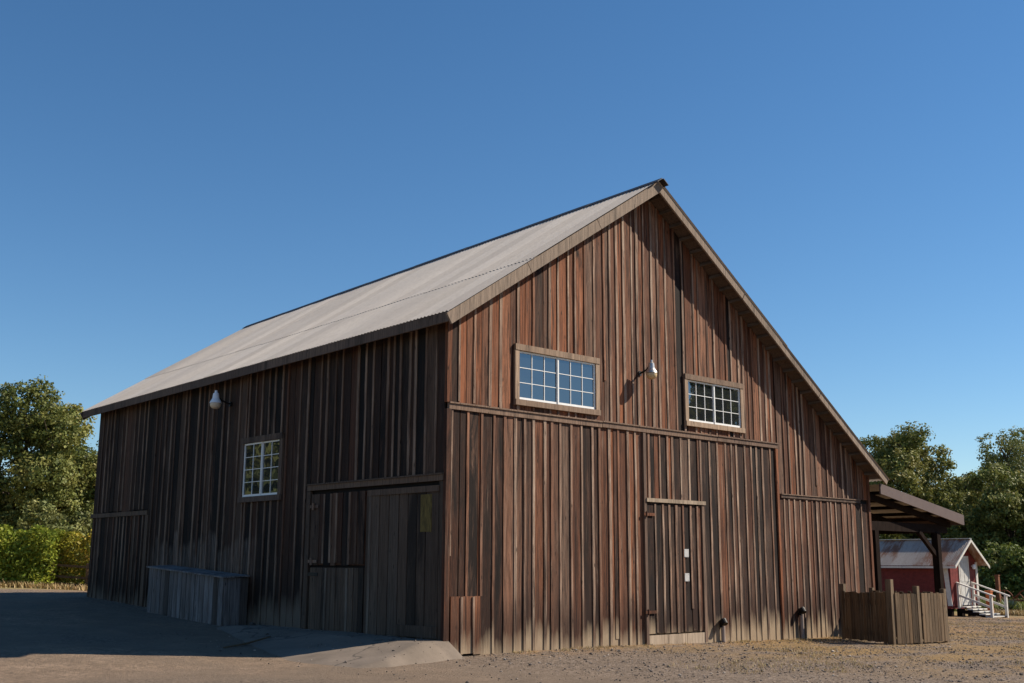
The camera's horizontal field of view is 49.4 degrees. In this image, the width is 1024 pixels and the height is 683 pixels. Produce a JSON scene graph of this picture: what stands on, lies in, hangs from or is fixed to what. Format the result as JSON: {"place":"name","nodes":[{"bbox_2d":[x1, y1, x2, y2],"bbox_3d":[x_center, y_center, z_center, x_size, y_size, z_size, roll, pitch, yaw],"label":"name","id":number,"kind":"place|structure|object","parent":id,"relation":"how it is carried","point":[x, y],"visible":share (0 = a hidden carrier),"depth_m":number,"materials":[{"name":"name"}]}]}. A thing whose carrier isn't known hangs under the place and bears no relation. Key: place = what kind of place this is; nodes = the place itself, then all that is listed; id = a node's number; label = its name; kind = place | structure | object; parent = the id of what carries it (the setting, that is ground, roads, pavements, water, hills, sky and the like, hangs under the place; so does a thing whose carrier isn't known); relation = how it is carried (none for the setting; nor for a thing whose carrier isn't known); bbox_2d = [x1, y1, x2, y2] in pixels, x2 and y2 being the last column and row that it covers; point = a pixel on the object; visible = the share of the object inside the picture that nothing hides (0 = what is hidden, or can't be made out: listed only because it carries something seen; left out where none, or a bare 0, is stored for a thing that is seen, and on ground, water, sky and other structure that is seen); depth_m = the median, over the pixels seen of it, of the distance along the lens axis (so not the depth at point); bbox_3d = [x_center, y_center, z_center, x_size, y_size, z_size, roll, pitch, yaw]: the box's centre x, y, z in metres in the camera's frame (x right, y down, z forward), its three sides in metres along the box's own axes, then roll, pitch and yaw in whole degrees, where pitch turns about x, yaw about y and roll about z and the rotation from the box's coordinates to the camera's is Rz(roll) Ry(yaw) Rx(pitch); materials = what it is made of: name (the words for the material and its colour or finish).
{"place":"outdoors","nodes":[
{"label":"outdoors","id":0,"kind":"place"},
{"bbox_2d":[0,580,87,590],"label":"dry grass","id":1,"kind":"structure","parent":0,"point":[22,584],"depth_m":41.85,"materials":[{"name":"yellow plant"}]},
{"bbox_2d":[0,572,1023,682],"bbox_3d":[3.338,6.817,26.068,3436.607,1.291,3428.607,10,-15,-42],"label":"ground","id":2,"kind":"structure","parent":0,"point":[60,636],"depth_m":18.53,"materials":[{"name":"brown soil"}]},
{"bbox_2d":[0,524,67,586],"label":"vine hedge","id":3,"kind":"object","parent":2,"relation":"on","point":[21,550],"visible":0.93,"depth_m":42.87,"materials":[{"name":"green plant"}]},
{"bbox_2d":[0,374,97,529],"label":"oak tree","id":4,"kind":"object","parent":2,"relation":"on","point":[55,434],"visible":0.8,"depth_m":61.95,"materials":[{"name":"green plant"}]},
{"bbox_2d":[14,499,92,587],"bbox_3d":[-24.390,11.117,58.762,6.115,5.510,5.927,10,-15,-42],"label":"young oak","id":5,"kind":"object","parent":2,"relation":"on","point":[50,521],"visible":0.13,"depth_m":58.21,"materials":[{"name":"green plant"}]},
{"bbox_2d":[28,455,97,572],"bbox_3d":[-24.974,10.645,65.057,7.044,8.301,6.633,1,-11,-6],"label":"oak tree","id":6,"kind":"object","parent":2,"relation":"on","point":[86,490],"visible":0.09,"depth_m":63.80,"materials":[{"name":"green plant"}]},
{"bbox_2d":[46,528,91,586],"bbox_3d":[-15.433,8.707,43.610,5.319,2.766,1.446,0,-11,0],"label":"vine hedge","id":7,"kind":"object","parent":2,"relation":"on","point":[82,549],"visible":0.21,"depth_m":43.38,"materials":[{"name":"green plant"}]},
{"bbox_2d":[50,562,88,585],"bbox_3d":[-15.643,9.191,42.882,4.321,1.400,0.141,0,-11,0],"label":"rail fence","id":8,"kind":"object","parent":2,"relation":"on","point":[77,577],"visible":0.26,"depth_m":42.85,"materials":[{"name":"brown wood"}]},
{"bbox_2d":[71,440,98,472],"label":"oak tree","id":9,"kind":"object","parent":2,"relation":"on","point":[90,449],"depth_m":81.99,"materials":[{"name":"green plant"}]},
{"bbox_2d":[146,565,249,625],"bbox_3d":[-7.246,5.751,25.383,0.640,1.266,3.780,10,-15,-42],"label":"storage bin","id":10,"kind":"object","parent":2,"relation":"on","point":[189,593],"visible":0.99,"depth_m":24.73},
{"bbox_2d":[223,636,270,647],"bbox_3d":[-4.858,5.505,20.400,0.059,0.130,1.465,-4,-12,21],"label":"stick","id":11,"kind":"object","parent":2,"relation":"on","point":[246,643],"visible":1,"depth_m":20.40,"materials":[{"name":"brown wood"}]},
{"bbox_2d":[217,625,463,667],"bbox_3d":[-4.743,5.499,20.120,4.260,0.359,10.800,10,-15,-42],"label":"concrete apron","id":12,"kind":"object","parent":2,"relation":"on","point":[290,644],"visible":0.39,"depth_m":19.10,"materials":[{"name":"grey concrete"}]},
{"bbox_2d":[80,178,963,655],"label":"barn","id":13,"kind":"structure","parent":2,"relation":"on","point":[612,420],"depth_m":23.75,"materials":[{"name":"brown wood"}]},
{"bbox_2d":[237,432,284,502],"bbox_3d":[-5.550,2.805,24.607,0.095,1.450,1.790,10,-15,-42],"label":"window","id":14,"kind":"structure","parent":13,"relation":"in","point":[261,457],"depth_m":24.61,"materials":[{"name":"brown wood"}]},
{"bbox_2d":[307,567,364,632],"bbox_3d":[-3.484,5.096,21.894,0.080,1.269,1.940,10,-15,-42],"label":"door","id":15,"kind":"structure","parent":13,"relation":"in","point":[336,595],"depth_m":21.82,"materials":[{"name":"brown wood"}]},
{"bbox_2d":[308,491,366,564],"bbox_3d":[-3.481,3.727,22.136,0.125,1.428,1.900,10,-15,-42],"label":"door","id":16,"kind":"structure","parent":13,"relation":"in","point":[338,520],"depth_m":22.07,"materials":[{"name":"brown wood"}]},
{"bbox_2d":[363,485,439,639],"bbox_3d":[-2.042,4.060,20.499,0.095,2.709,2.240,10,-15,-42],"label":"door","id":17,"kind":"structure","parent":13,"relation":"in","point":[401,582],"depth_m":20.45,"materials":[{"name":"brown wood"}]},
{"bbox_2d":[514,343,600,415],"bbox_3d":[0.920,0.779,22.138,2.370,1.190,0.095,10,-15,-42],"label":"window","id":18,"kind":"structure","parent":13,"relation":"in","point":[560,382],"depth_m":22.12,"materials":[{"name":"glass"}]},
{"bbox_2d":[641,433,707,644],"bbox_3d":[3.499,4.237,23.885,2.080,4.410,0.116,10,-15,-42],"label":"door","id":19,"kind":"structure","parent":13,"relation":"in","point":[674,544],"depth_m":23.68,"materials":[{"name":"brown wood"}]},
{"bbox_2d":[684,373,745,432],"bbox_3d":[4.643,1.435,25.508,2.180,1.170,0.095,10,-15,-42],"label":"window","id":20,"kind":"structure","parent":13,"relation":"in","point":[708,405],"depth_m":25.51,"materials":[{"name":"glass"}]},
{"bbox_2d":[839,579,949,644],"bbox_3d":[8.768,6.418,26.430,2.052,1.548,2.789,5,-12,-24],"label":"picket enclosure","id":21,"kind":"object","parent":2,"relation":"on","point":[889,615],"visible":0.97,"depth_m":25.37,"materials":[{"name":"brown wood"}]},
{"bbox_2d":[879,534,909,538],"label":"oak tree","id":22,"kind":"object","parent":2,"relation":"on","point":[888,536],"depth_m":67.44,"materials":[{"name":"green plant"}]},
{"bbox_2d":[857,420,965,539],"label":"oak tree","id":23,"kind":"object","parent":2,"relation":"on","point":[904,460],"visible":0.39,"depth_m":74.87,"materials":[{"name":"green plant"}]},
{"bbox_2d":[879,538,1009,617],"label":"shed","id":24,"kind":"structure","parent":2,"relation":"on","point":[906,565],"depth_m":48.21,"materials":[{"name":"red paint"},{"name":"white paint"},{"name":"rusty corrugated metal"}]},
{"bbox_2d":[958,556,971,605],"bbox_3d":[19.488,10.296,47.902,0.840,2.080,0.090,9,-15,-39],"label":"door","id":25,"kind":"structure","parent":24,"relation":"in","point":[963,566],"depth_m":47.91,"materials":[{"name":"paint"}]},
{"bbox_2d":[910,471,987,539],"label":"oak tree","id":26,"kind":"object","parent":2,"relation":"on","point":[957,481],"visible":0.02,"depth_m":75.37,"materials":[{"name":"green plant"}]},
{"bbox_2d":[940,462,1023,557],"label":"oak tree","id":27,"kind":"object","parent":2,"relation":"on","point":[997,521],"visible":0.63,"depth_m":68.92,"materials":[{"name":"green plant"}]},
{"bbox_2d":[984,590,993,615],"bbox_3d":[20.787,11.446,48.417,0.273,1.200,0.273,10,-15,-42],"label":"marker post","id":28,"kind":"object","parent":2,"relation":"on","point":[987,596],"visible":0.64,"depth_m":48.40,"materials":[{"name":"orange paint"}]},
{"bbox_2d":[977,548,1017,598],"bbox_3d":[26.624,13.634,63.161,4.628,3.724,4.493,10,-15,-42],"label":"shrub","id":29,"kind":"object","parent":2,"relation":"on","point":[1001,566],"visible":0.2,"depth_m":61.95,"materials":[{"name":"green plant"}]},
{"bbox_2d":[994,575,1001,602],"bbox_3d":[23.952,12.432,54.801,0.211,1.850,0.211,10,-15,-42],"label":"wooden post","id":30,"kind":"object","parent":2,"relation":"on","point":[997,587],"visible":0.82,"depth_m":54.80,"materials":[{"name":"wood"}]},
{"bbox_2d":[975,425,1023,484],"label":"oak tree","id":31,"kind":"object","parent":2,"relation":"on","point":[1013,446],"visible":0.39,"depth_m":87.85,"materials":[{"name":"green plant"}]},
{"bbox_2d":[977,540,1023,598],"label":"shrub","id":32,"kind":"object","parent":2,"relation":"on","point":[1013,583],"visible":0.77,"depth_m":61.56,"materials":[{"name":"green plant"}]},
{"bbox_2d":[992,470,1023,539],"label":"oak tree","id":33,"kind":"object","parent":2,"relation":"on","point":[1022,473],"visible":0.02,"depth_m":75.02,"materials":[{"name":"green plant"}]},
{"bbox_2d":[999,599,1020,609],"bbox_3d":[23.491,12.439,52.590,1.352,0.668,1.321,-3,-12,15],"label":"agave plant","id":34,"kind":"object","parent":2,"relation":"on","point":[1012,602],"visible":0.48,"depth_m":52.38,"materials":[{"name":"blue plant"}]},
{"bbox_2d":[1001,590,1023,601],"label":"plant","id":35,"kind":"object","parent":2,"relation":"on","point":[1017,595],"visible":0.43,"depth_m":55.03,"materials":[{"name":"plant"}]},
{"bbox_2d":[0,0,1023,536],"label":"sky","id":36,"kind":"structure","parent":0,"point":[177,177],"materials":[{"name":"blue"}]},
{"bbox_2d":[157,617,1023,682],"bbox_3d":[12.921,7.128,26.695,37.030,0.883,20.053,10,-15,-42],"label":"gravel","id":37,"kind":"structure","parent":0,"point":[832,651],"depth_m":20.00,"materials":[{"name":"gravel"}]},
{"bbox_2d":[513,619,1023,674],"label":"dry grass","id":38,"kind":"structure","parent":0,"point":[733,662],"depth_m":20.40,"materials":[{"name":"beige plant"}]},
{"bbox_2d":[954,597,1023,610],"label":"tall grass","id":39,"kind":"structure","parent":0,"point":[1019,605],"depth_m":53.71,"materials":[{"name":"plant"}]},
{"bbox_2d":[965,607,1023,615],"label":"dry grass","id":40,"kind":"structure","parent":0,"point":[1017,612],"depth_m":50.32,"materials":[{"name":"yellow plant"}]}
]}

